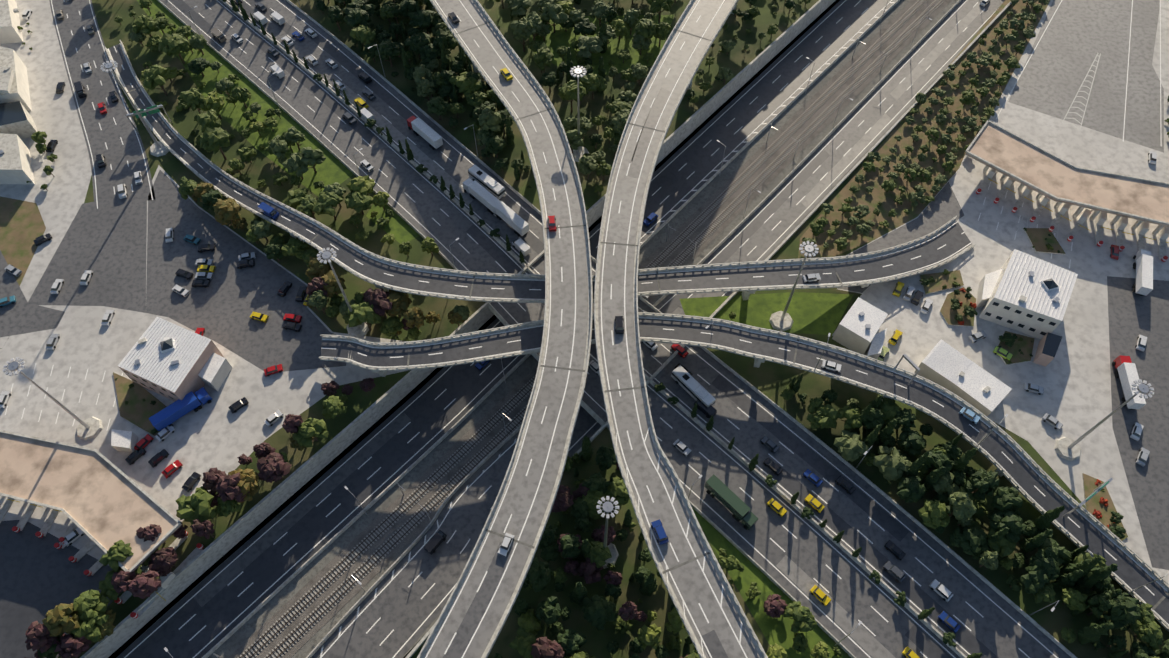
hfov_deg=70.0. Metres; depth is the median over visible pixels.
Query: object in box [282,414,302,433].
round tree
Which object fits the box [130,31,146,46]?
round tree
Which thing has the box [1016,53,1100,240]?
chevron markings
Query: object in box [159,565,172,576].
round tree
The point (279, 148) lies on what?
round tree
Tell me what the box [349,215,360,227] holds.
pine tree
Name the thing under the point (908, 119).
olive tree
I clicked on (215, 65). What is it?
round tree
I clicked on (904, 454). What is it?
round tree
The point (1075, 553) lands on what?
cypress tree
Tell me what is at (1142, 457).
car
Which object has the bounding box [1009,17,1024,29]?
olive tree
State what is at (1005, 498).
round tree
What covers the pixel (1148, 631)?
round tree
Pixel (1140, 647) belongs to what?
round tree
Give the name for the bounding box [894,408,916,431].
round tree
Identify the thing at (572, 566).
round tree
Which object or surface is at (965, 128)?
olive tree
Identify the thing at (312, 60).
car
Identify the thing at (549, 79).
round tree
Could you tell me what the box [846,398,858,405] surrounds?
round tree
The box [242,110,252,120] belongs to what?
round tree
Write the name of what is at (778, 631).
lawn
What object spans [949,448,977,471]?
cypress tree
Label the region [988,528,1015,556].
round tree
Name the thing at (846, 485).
car
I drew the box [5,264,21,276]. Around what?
car
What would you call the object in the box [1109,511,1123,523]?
olive tree
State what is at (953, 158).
olive tree
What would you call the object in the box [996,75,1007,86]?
olive tree
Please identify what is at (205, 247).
car
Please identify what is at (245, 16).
cypress tree
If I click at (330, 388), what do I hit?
round tree
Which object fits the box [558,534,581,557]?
round tree
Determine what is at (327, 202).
round tree
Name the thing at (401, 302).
round tree
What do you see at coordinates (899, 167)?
olive tree
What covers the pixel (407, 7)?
round tree
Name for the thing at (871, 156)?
olive tree
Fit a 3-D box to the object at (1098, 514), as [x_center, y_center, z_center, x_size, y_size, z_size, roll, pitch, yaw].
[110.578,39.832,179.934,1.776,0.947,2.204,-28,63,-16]
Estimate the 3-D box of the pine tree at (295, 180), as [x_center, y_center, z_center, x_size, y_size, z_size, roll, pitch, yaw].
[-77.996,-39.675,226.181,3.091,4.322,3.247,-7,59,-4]
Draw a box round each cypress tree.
[230,0,239,11]
[238,0,248,20]
[250,13,256,25]
[259,20,266,34]
[271,33,276,44]
[283,40,290,53]
[292,49,297,62]
[303,57,308,68]
[324,74,328,86]
[333,79,339,95]
[343,89,349,104]
[356,102,361,117]
[358,41,362,51]
[369,0,379,10]
[386,127,392,144]
[398,140,404,154]
[401,47,410,79]
[403,34,408,51]
[405,139,413,160]
[412,52,416,64]
[425,0,435,11]
[440,42,450,70]
[440,175,446,191]
[449,185,454,199]
[452,84,459,102]
[458,44,468,71]
[459,193,464,207]
[468,62,471,71]
[469,204,473,214]
[494,653,502,657]
[497,98,505,111]
[506,117,514,145]
[506,234,510,250]
[514,160,519,180]
[515,598,530,616]
[519,250,524,263]
[521,150,524,163]
[556,68,559,84]
[565,47,572,82]
[568,582,587,604]
[574,468,578,476]
[577,539,590,560]
[579,436,593,461]
[597,57,605,91]
[599,14,607,52]
[623,508,632,526]
[629,572,634,581]
[629,653,639,657]
[638,531,644,541]
[639,573,657,595]
[684,635,691,644]
[690,404,696,417]
[706,416,713,430]
[728,437,734,449]
[748,454,758,471]
[788,377,795,388]
[791,373,802,393]
[791,491,798,504]
[819,519,826,527]
[833,530,844,542]
[852,547,861,557]
[863,424,881,448]
[867,395,882,408]
[874,419,897,445]
[876,440,888,453]
[896,451,928,485]
[918,607,934,619]
[920,466,945,492]
[949,433,962,444]
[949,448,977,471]
[966,653,982,657]
[986,527,1009,542]
[1019,529,1052,553]
[1032,505,1064,535]
[1052,569,1083,588]
[1058,557,1100,576]
[1070,545,1088,559]
[1072,564,1117,593]
[1077,622,1114,644]
[1085,589,1121,611]
[1107,650,1128,657]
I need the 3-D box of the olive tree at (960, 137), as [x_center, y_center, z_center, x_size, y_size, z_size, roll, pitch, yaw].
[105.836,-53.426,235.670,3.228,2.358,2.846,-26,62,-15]
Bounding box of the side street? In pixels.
[0,251,64,336]
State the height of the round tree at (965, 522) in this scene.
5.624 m
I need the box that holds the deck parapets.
[105,0,1168,657]
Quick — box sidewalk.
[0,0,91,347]
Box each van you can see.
[74,81,86,98]
[210,27,226,42]
[252,11,267,24]
[257,202,278,219]
[270,11,284,24]
[270,64,284,78]
[359,108,374,119]
[424,530,446,554]
[512,238,530,255]
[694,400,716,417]
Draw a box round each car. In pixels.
[0,295,15,307]
[0,391,10,407]
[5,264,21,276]
[22,9,31,19]
[33,233,52,245]
[46,140,57,151]
[46,334,59,349]
[50,279,63,293]
[56,9,63,19]
[56,82,65,93]
[64,527,83,546]
[80,270,92,284]
[83,62,92,73]
[86,24,94,34]
[97,102,106,114]
[101,310,114,325]
[109,91,118,102]
[125,448,146,464]
[134,171,142,184]
[134,434,153,449]
[148,449,169,467]
[155,426,175,441]
[161,460,182,478]
[165,228,173,242]
[172,284,189,296]
[175,269,193,279]
[182,472,200,491]
[183,234,200,244]
[191,279,210,287]
[195,259,213,265]
[195,272,212,279]
[195,328,204,335]
[197,265,215,272]
[198,244,215,252]
[228,397,248,413]
[231,33,243,42]
[237,260,254,268]
[238,252,255,260]
[250,311,268,322]
[255,2,266,11]
[264,364,283,376]
[264,409,283,426]
[267,47,279,57]
[277,281,291,296]
[281,36,293,45]
[283,313,301,322]
[283,321,301,331]
[292,31,304,40]
[295,286,306,301]
[305,28,317,37]
[305,55,318,65]
[325,58,337,68]
[333,80,346,90]
[360,159,373,171]
[362,89,375,99]
[448,12,459,23]
[475,360,490,370]
[497,533,514,556]
[500,68,512,80]
[547,215,556,231]
[588,360,599,375]
[615,316,623,333]
[642,342,657,350]
[671,344,688,357]
[672,439,691,456]
[674,363,692,375]
[760,435,779,453]
[763,457,782,474]
[767,498,786,516]
[802,273,820,282]
[802,469,822,486]
[804,494,824,512]
[810,585,830,605]
[821,360,841,371]
[835,476,855,494]
[877,346,889,360]
[884,540,905,560]
[888,329,902,345]
[892,281,904,296]
[902,646,919,657]
[903,286,914,300]
[911,290,923,305]
[920,298,932,313]
[938,611,960,632]
[959,407,980,423]
[968,330,986,342]
[980,0,989,5]
[993,346,1012,359]
[1024,383,1043,394]
[1042,413,1062,430]
[1110,244,1118,259]
[1130,422,1143,440]
[1135,335,1146,351]
[1135,447,1149,466]
[1148,151,1156,163]
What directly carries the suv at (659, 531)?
on the road surfaces
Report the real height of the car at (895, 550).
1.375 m
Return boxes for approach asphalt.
[3,192,146,346]
[1008,0,1163,152]
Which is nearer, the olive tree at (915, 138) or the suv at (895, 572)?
the suv at (895, 572)
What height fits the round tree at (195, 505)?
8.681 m
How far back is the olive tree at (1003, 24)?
259.26 m
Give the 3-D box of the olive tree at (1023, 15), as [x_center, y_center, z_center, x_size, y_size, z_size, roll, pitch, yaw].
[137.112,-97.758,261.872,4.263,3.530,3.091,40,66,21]
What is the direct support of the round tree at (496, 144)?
on the ground at (770, 380)
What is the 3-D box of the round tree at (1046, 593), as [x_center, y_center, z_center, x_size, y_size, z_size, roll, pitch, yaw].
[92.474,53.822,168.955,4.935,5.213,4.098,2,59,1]
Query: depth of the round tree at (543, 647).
157.95 m
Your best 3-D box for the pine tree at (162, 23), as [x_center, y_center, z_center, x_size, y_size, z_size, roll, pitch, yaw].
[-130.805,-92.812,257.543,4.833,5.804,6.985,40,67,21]
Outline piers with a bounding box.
[290,3,1002,476]
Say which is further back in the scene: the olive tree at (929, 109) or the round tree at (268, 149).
the olive tree at (929, 109)
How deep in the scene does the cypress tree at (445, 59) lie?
242.50 m
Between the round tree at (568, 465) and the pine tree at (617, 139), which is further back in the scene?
the pine tree at (617, 139)
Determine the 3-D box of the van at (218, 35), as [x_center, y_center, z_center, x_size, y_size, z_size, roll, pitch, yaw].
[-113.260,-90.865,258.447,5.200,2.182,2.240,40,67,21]
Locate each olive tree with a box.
[35,144,46,153]
[684,89,695,99]
[689,95,698,103]
[696,69,703,75]
[698,81,712,90]
[705,57,714,66]
[729,311,735,318]
[732,9,741,16]
[739,10,752,21]
[745,0,756,6]
[749,6,760,19]
[767,23,778,34]
[784,0,795,13]
[802,237,815,247]
[810,222,824,236]
[816,217,827,226]
[820,203,833,213]
[827,230,835,236]
[832,219,840,225]
[834,237,847,250]
[838,203,852,214]
[841,229,852,238]
[844,196,852,203]
[847,216,859,225]
[849,185,859,192]
[852,205,870,218]
[855,174,865,182]
[856,223,871,235]
[862,162,875,171]
[866,152,880,162]
[866,186,873,192]
[866,220,875,226]
[873,208,879,215]
[881,179,896,191]
[882,156,891,163]
[886,172,897,178]
[888,209,896,216]
[889,147,896,152]
[893,163,905,172]
[894,136,901,141]
[898,186,905,193]
[899,155,906,162]
[903,168,916,181]
[905,115,915,124]
[905,146,913,152]
[909,108,917,113]
[909,162,920,173]
[909,191,925,205]
[911,135,918,141]
[913,185,925,192]
[914,125,922,132]
[915,93,926,104]
[917,153,925,162]
[917,168,932,182]
[919,144,928,153]
[919,278,928,285]
[924,107,932,113]
[924,196,934,202]
[925,128,939,141]
[928,97,938,104]
[930,184,941,193]
[931,88,945,96]
[934,173,946,184]
[935,113,946,124]
[936,145,946,154]
[938,108,948,114]
[940,79,946,87]
[940,133,952,143]
[941,161,954,172]
[942,69,954,80]
[942,96,953,105]
[945,152,957,161]
[946,126,957,133]
[948,64,956,69]
[950,118,957,123]
[951,147,957,152]
[951,298,959,303]
[951,303,960,309]
[954,314,962,320]
[955,134,965,142]
[958,70,966,77]
[959,90,975,106]
[961,61,971,69]
[962,125,971,132]
[963,116,976,126]
[963,306,977,317]
[966,51,976,62]
[968,77,979,86]
[969,106,978,115]
[974,58,988,69]
[974,125,982,133]
[976,87,989,96]
[978,38,984,45]
[979,52,992,62]
[980,116,988,123]
[982,78,995,87]
[983,107,994,116]
[987,45,994,52]
[989,70,997,78]
[989,97,999,106]
[990,39,996,45]
[991,60,1001,70]
[994,28,1002,37]
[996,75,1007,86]
[999,20,1007,29]
[999,333,1016,347]
[1002,71,1010,78]
[1003,34,1015,45]
[1004,57,1020,70]
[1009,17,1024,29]
[1010,0,1018,5]
[1012,30,1018,36]
[1013,43,1024,54]
[1015,12,1028,20]
[1022,0,1033,5]
[1023,28,1035,38]
[1028,13,1036,21]
[1032,4,1042,13]
[1038,0,1048,4]
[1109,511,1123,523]
[1109,526,1125,538]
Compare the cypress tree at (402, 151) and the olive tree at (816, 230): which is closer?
the olive tree at (816, 230)
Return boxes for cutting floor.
[126,0,961,657]
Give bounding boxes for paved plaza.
[0,165,407,564]
[832,0,1168,582]
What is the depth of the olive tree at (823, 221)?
219.19 m
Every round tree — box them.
[25,621,58,652]
[31,131,46,144]
[37,636,60,657]
[40,184,47,190]
[42,603,79,636]
[43,165,53,176]
[46,153,57,161]
[54,633,90,657]
[71,590,109,622]
[71,611,108,641]
[97,609,115,641]
[99,540,133,571]
[99,568,136,599]
[111,569,139,592]
[114,16,122,24]
[128,570,160,598]
[129,11,135,18]
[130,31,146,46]
[132,14,155,36]
[136,524,165,545]
[140,69,145,80]
[141,549,158,565]
[142,64,167,95]
[145,34,160,51]
[148,547,178,571]
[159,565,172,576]
[164,66,177,82]
[172,522,187,538]
[175,486,216,524]
[176,25,191,40]
[178,176,197,201]
[179,88,203,113]
[187,57,209,76]
[189,33,206,54]
[190,519,214,538]
[192,182,213,203]
[195,135,200,144]
[197,109,220,132]
[200,91,224,118]
[201,189,220,210]
[202,467,226,493]
[209,61,221,72]
[210,490,218,506]
[213,198,240,228]
[215,77,233,94]
[216,472,249,501]
[216,497,240,516]
[225,168,233,174]
[228,159,244,174]
[228,469,259,502]
[231,86,250,107]
[231,217,247,230]
[237,147,256,162]
[237,454,252,464]
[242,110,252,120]
[246,229,258,243]
[248,121,264,135]
[249,102,260,113]
[250,217,261,228]
[251,220,271,241]
[253,442,275,457]
[256,452,291,483]
[263,244,283,261]
[264,108,274,117]
[265,139,272,154]
[270,135,288,158]
[270,235,284,245]
[272,173,287,185]
[274,109,281,118]
[277,157,286,164]
[281,238,308,258]
[281,452,287,461]
[282,153,308,178]
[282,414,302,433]
[284,126,305,149]
[286,187,313,209]
[290,436,313,450]
[292,418,328,447]
[296,195,316,219]
[297,147,325,172]
[303,249,319,266]
[305,255,335,279]
[306,277,328,301]
[308,290,326,314]
[313,181,324,190]
[313,191,343,219]
[316,0,326,13]
[321,270,346,297]
[321,380,339,395]
[322,395,346,418]
[323,182,345,207]
[325,305,339,318]
[327,5,344,30]
[329,294,342,306]
[339,299,356,315]
[339,394,347,401]
[342,314,350,323]
[342,384,352,394]
[346,175,374,195]
[348,302,380,329]
[350,25,375,52]
[351,37,357,44]
[354,292,364,303]
[359,377,375,391]
[363,42,378,61]
[363,288,392,317]
[372,191,389,210]
[375,39,400,66]
[376,217,388,229]
[379,316,403,335]
[380,4,393,24]
[380,233,393,244]
[382,1,394,6]
[385,209,393,217]
[385,289,411,317]
[395,41,404,56]
[400,0,416,16]
[401,318,414,330]
[403,306,425,329]
[407,67,415,82]
[407,326,421,338]
[408,27,424,36]
[411,32,432,53]
[413,64,432,84]
[416,79,435,100]
[420,43,440,59]
[421,236,438,256]
[426,58,439,71]
[426,96,449,119]
[426,311,440,323]
[429,79,437,97]
[431,22,446,36]
[431,72,445,87]
[433,28,457,50]
[437,84,457,100]
[439,48,450,59]
[440,69,455,84]
[448,102,465,117]
[448,309,464,326]
[449,72,481,95]
[450,60,465,75]
[453,305,469,323]
[465,91,486,106]
[466,71,481,80]
[468,122,479,130]
[476,128,496,137]
[477,80,487,92]
[477,129,493,145]
[478,106,501,131]
[481,148,491,159]
[485,135,505,157]
[486,89,497,103]
[498,109,513,134]
[505,0,533,16]
[508,626,536,657]
[510,20,535,51]
[511,159,523,169]
[517,6,526,18]
[518,609,541,635]
[522,557,550,591]
[525,11,541,39]
[531,637,564,657]
[535,596,560,625]
[537,0,553,12]
[538,24,549,40]
[539,71,557,91]
[539,525,557,546]
[539,542,558,561]
[540,2,567,32]
[548,622,563,636]
[551,485,573,512]
[551,567,567,583]
[557,0,575,14]
[557,533,581,560]
[557,629,586,657]
[558,62,565,75]
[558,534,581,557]
[560,14,574,31]
[561,607,570,620]
[563,115,576,130]
[564,456,572,471]
[564,560,579,574]
[564,651,588,657]
[566,129,583,154]
[569,9,584,24]
[570,497,588,518]
[572,41,578,51]
[572,483,589,499]
[573,18,596,35]
[574,117,593,141]
[574,515,591,531]
[577,36,602,57]
[577,557,602,583]
[578,155,598,179]
[580,595,608,629]
[581,472,610,493]
[581,490,609,519]
[582,64,592,74]
[584,58,591,64]
[584,541,611,567]
[589,0,608,25]
[589,134,602,148]
[590,151,605,164]
[594,185,603,193]
[594,525,615,545]
[595,445,616,470]
[596,160,611,180]
[598,25,616,49]
[603,570,622,585]
[604,6,617,24]
[604,583,621,599]
[605,477,629,505]
[605,601,617,621]
[607,118,613,126]
[607,641,618,654]
[608,66,617,81]
[608,144,617,154]
[610,19,628,39]
[611,109,630,119]
[611,113,627,134]
[616,529,627,541]
[618,90,636,101]
[618,601,637,620]
[621,68,637,81]
[623,8,638,34]
[623,81,635,90]
[629,637,643,653]
[631,63,647,85]
[632,33,651,54]
[634,610,646,621]
[635,566,651,584]
[636,623,660,649]
[638,548,651,561]
[644,12,653,18]
[647,610,657,621]
[654,22,670,45]
[655,644,669,657]
[664,607,684,633]
[685,646,699,657]
[717,67,733,84]
[718,555,740,570]
[721,39,735,54]
[737,564,744,571]
[758,32,765,41]
[764,594,787,617]
[766,643,787,657]
[780,385,794,399]
[783,601,814,632]
[792,632,807,651]
[806,404,837,428]
[807,397,822,412]
[810,620,816,630]
[810,641,829,657]
[821,389,837,404]
[834,430,869,461]
[838,406,861,429]
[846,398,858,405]
[848,403,859,409]
[860,407,884,428]
[863,452,875,466]
[869,397,901,425]
[873,446,911,480]
[887,436,895,447]
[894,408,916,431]
[896,475,925,502]
[897,430,925,456]
[900,452,908,459]
[917,464,928,481]
[918,499,949,528]
[920,423,932,435]
[923,450,951,475]
[929,445,946,455]
[932,469,959,495]
[932,525,947,533]
[933,493,949,505]
[942,442,962,460]
[945,492,976,519]
[949,527,963,546]
[950,470,965,487]
[957,486,976,506]
[957,516,972,526]
[959,526,989,555]
[964,468,998,499]
[966,520,982,529]
[972,552,983,559]
[975,504,987,517]
[976,499,986,505]
[979,551,998,569]
[987,507,1000,520]
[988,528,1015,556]
[990,486,1022,511]
[990,510,1026,542]
[999,558,1013,570]
[1012,557,1022,568]
[1020,565,1048,594]
[1023,520,1037,537]
[1029,553,1059,580]
[1034,583,1055,602]
[1037,528,1052,537]
[1037,538,1070,565]
[1060,627,1075,642]
[1062,550,1072,563]
[1062,587,1087,610]
[1073,552,1106,580]
[1087,592,1125,621]
[1091,576,1114,593]
[1095,616,1109,630]
[1107,635,1126,650]
[1108,595,1140,628]
[1118,624,1129,630]
[1130,617,1163,649]
[1131,641,1155,656]
[1134,653,1151,657]
[1136,603,1154,622]
[1159,639,1168,657]
[1160,653,1168,657]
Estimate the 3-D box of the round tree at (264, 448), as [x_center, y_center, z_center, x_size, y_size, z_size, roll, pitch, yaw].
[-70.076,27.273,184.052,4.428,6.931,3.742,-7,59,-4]
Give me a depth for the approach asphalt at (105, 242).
215.52 m
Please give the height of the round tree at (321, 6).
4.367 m
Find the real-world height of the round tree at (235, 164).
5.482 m
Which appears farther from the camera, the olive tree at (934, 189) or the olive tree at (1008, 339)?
the olive tree at (934, 189)
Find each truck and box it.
[407,116,442,149]
[463,178,500,214]
[490,201,528,235]
[1112,355,1145,409]
[1132,249,1152,295]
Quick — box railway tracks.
[240,0,944,657]
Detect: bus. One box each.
[468,165,505,198]
[671,365,715,407]
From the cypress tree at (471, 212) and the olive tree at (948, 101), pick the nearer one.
the cypress tree at (471, 212)
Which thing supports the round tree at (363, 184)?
on the ground at (770, 380)
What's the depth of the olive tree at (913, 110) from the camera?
241.30 m
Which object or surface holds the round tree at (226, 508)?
on the ground at (770, 380)
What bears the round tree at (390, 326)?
on the ground at (770, 380)
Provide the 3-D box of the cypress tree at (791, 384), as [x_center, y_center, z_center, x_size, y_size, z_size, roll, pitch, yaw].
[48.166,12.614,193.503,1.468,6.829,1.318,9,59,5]
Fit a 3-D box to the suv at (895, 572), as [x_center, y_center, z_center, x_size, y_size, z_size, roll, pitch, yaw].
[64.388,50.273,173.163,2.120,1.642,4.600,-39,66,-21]
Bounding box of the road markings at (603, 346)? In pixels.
[51,0,1168,657]
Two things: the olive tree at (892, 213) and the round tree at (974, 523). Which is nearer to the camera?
the round tree at (974, 523)
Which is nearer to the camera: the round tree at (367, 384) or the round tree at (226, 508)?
the round tree at (226, 508)
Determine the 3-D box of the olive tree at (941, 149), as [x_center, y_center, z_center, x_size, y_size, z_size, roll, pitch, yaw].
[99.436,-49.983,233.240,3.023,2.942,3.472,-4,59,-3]
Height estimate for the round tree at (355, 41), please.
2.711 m
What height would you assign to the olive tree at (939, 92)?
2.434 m
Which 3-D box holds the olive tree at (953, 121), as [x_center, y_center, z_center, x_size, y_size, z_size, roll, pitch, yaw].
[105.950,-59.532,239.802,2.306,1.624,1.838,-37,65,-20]
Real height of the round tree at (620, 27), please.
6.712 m
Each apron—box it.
[0,398,193,521]
[990,102,1164,181]
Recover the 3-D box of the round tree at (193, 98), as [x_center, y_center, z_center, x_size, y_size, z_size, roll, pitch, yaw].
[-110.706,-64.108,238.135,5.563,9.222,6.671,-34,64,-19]
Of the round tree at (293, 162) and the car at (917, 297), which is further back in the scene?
the round tree at (293, 162)
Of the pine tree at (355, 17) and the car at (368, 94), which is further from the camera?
the pine tree at (355, 17)
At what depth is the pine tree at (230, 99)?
240.88 m
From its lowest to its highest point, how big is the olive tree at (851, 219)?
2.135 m
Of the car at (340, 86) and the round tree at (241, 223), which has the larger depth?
the car at (340, 86)
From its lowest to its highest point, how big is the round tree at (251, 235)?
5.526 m
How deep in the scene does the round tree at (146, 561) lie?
169.62 m
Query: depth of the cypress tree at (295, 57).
251.18 m
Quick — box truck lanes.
[1107,276,1168,569]
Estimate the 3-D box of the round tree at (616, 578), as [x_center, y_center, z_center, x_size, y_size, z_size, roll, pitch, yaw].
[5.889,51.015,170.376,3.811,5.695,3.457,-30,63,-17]
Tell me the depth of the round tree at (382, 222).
217.57 m
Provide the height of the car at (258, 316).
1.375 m
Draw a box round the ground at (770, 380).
[0,0,1168,657]
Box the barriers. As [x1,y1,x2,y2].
[157,0,1076,657]
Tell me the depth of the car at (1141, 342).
201.22 m
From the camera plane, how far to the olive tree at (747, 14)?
260.75 m
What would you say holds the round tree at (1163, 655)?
on the ground at (770, 380)
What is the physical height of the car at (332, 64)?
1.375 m
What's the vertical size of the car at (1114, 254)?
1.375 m
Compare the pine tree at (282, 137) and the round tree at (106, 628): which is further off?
the pine tree at (282, 137)
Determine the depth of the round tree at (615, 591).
167.74 m
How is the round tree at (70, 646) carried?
on the ground at (770, 380)
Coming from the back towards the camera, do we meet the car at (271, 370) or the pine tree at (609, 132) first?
the pine tree at (609, 132)
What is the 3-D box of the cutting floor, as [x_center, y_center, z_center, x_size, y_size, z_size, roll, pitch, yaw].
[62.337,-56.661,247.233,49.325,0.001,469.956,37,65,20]
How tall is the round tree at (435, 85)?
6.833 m
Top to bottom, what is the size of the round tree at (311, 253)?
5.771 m
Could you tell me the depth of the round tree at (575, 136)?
227.05 m
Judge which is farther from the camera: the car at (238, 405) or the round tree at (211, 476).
the car at (238, 405)
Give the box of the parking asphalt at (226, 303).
[146,170,345,371]
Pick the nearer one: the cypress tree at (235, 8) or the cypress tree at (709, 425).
the cypress tree at (709, 425)
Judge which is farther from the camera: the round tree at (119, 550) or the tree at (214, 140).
the tree at (214, 140)
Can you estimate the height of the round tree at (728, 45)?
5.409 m
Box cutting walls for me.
[80,0,1011,657]
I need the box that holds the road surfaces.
[49,0,1168,657]
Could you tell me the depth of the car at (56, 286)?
209.83 m
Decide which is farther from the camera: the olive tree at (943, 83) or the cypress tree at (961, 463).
the olive tree at (943, 83)
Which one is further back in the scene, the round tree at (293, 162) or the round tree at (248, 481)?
the round tree at (293, 162)
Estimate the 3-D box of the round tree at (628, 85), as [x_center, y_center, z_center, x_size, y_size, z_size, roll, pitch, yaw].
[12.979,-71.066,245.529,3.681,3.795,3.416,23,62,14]
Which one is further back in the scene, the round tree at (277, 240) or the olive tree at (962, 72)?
the olive tree at (962, 72)
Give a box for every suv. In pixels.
[96,154,106,167]
[117,184,127,198]
[342,112,356,124]
[354,97,368,107]
[358,72,371,83]
[643,212,657,225]
[651,519,668,544]
[883,561,905,582]
[929,579,952,601]
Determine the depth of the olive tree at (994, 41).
256.41 m
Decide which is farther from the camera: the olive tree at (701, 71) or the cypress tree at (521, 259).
the olive tree at (701, 71)
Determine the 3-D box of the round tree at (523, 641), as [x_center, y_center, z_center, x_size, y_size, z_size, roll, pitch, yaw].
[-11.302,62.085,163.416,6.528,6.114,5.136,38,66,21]
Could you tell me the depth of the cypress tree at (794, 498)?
178.91 m
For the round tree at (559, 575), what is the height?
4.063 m
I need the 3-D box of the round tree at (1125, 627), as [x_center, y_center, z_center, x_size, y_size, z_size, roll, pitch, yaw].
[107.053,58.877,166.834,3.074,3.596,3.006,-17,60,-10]
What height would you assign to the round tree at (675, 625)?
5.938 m
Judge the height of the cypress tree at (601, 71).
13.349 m
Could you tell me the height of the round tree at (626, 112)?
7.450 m
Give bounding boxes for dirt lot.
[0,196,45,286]
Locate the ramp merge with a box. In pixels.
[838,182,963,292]
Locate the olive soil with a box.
[798,0,1049,258]
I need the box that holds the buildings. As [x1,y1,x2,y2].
[0,0,1168,618]
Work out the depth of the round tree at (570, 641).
160.99 m
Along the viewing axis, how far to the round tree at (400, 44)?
251.63 m
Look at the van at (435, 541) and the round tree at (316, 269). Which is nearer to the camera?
the van at (435, 541)
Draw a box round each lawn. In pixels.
[137,0,352,196]
[366,204,419,243]
[529,15,673,79]
[680,292,853,334]
[692,507,845,657]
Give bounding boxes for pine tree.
[139,0,152,13]
[150,16,169,33]
[158,33,189,63]
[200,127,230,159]
[226,95,237,105]
[241,129,249,136]
[262,117,277,130]
[280,132,294,150]
[290,175,300,187]
[343,0,375,16]
[343,7,371,27]
[344,191,372,214]
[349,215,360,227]
[355,230,368,240]
[376,30,390,42]
[386,3,402,23]
[399,241,411,256]
[404,33,429,59]
[409,9,441,33]
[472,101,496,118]
[494,158,509,172]
[529,40,544,51]
[533,43,553,72]
[556,46,567,59]
[558,80,585,112]
[579,73,606,98]
[592,115,605,127]
[603,126,614,142]
[608,98,631,116]
[614,135,621,144]
[616,49,630,62]
[635,18,656,38]
[643,52,653,62]
[647,0,673,22]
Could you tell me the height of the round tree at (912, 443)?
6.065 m
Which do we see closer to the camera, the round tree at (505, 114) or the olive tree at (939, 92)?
the round tree at (505, 114)
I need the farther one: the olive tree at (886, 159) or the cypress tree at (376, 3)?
the cypress tree at (376, 3)
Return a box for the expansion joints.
[127,22,1168,609]
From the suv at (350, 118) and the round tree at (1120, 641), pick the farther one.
the suv at (350, 118)
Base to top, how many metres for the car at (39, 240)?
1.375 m
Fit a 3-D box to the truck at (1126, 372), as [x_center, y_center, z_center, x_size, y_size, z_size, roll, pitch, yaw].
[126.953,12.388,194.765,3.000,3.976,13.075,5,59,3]
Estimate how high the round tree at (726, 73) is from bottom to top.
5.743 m
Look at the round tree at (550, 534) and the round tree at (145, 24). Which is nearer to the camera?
the round tree at (550, 534)
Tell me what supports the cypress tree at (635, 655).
on the ground at (770, 380)
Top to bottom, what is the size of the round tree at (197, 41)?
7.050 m
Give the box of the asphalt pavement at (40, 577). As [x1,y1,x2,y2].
[0,520,122,657]
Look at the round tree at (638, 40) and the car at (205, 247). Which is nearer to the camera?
the car at (205, 247)
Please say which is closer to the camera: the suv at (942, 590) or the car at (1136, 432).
the suv at (942, 590)
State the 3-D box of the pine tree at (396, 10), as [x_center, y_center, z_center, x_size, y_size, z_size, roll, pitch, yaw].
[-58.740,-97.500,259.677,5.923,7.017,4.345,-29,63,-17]
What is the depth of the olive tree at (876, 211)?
221.59 m
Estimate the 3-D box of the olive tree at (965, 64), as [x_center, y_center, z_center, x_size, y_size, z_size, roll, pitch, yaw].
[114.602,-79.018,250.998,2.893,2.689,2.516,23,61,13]
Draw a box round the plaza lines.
[5,0,1161,430]
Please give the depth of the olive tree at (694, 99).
242.36 m
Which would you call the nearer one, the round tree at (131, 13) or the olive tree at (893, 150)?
the olive tree at (893, 150)

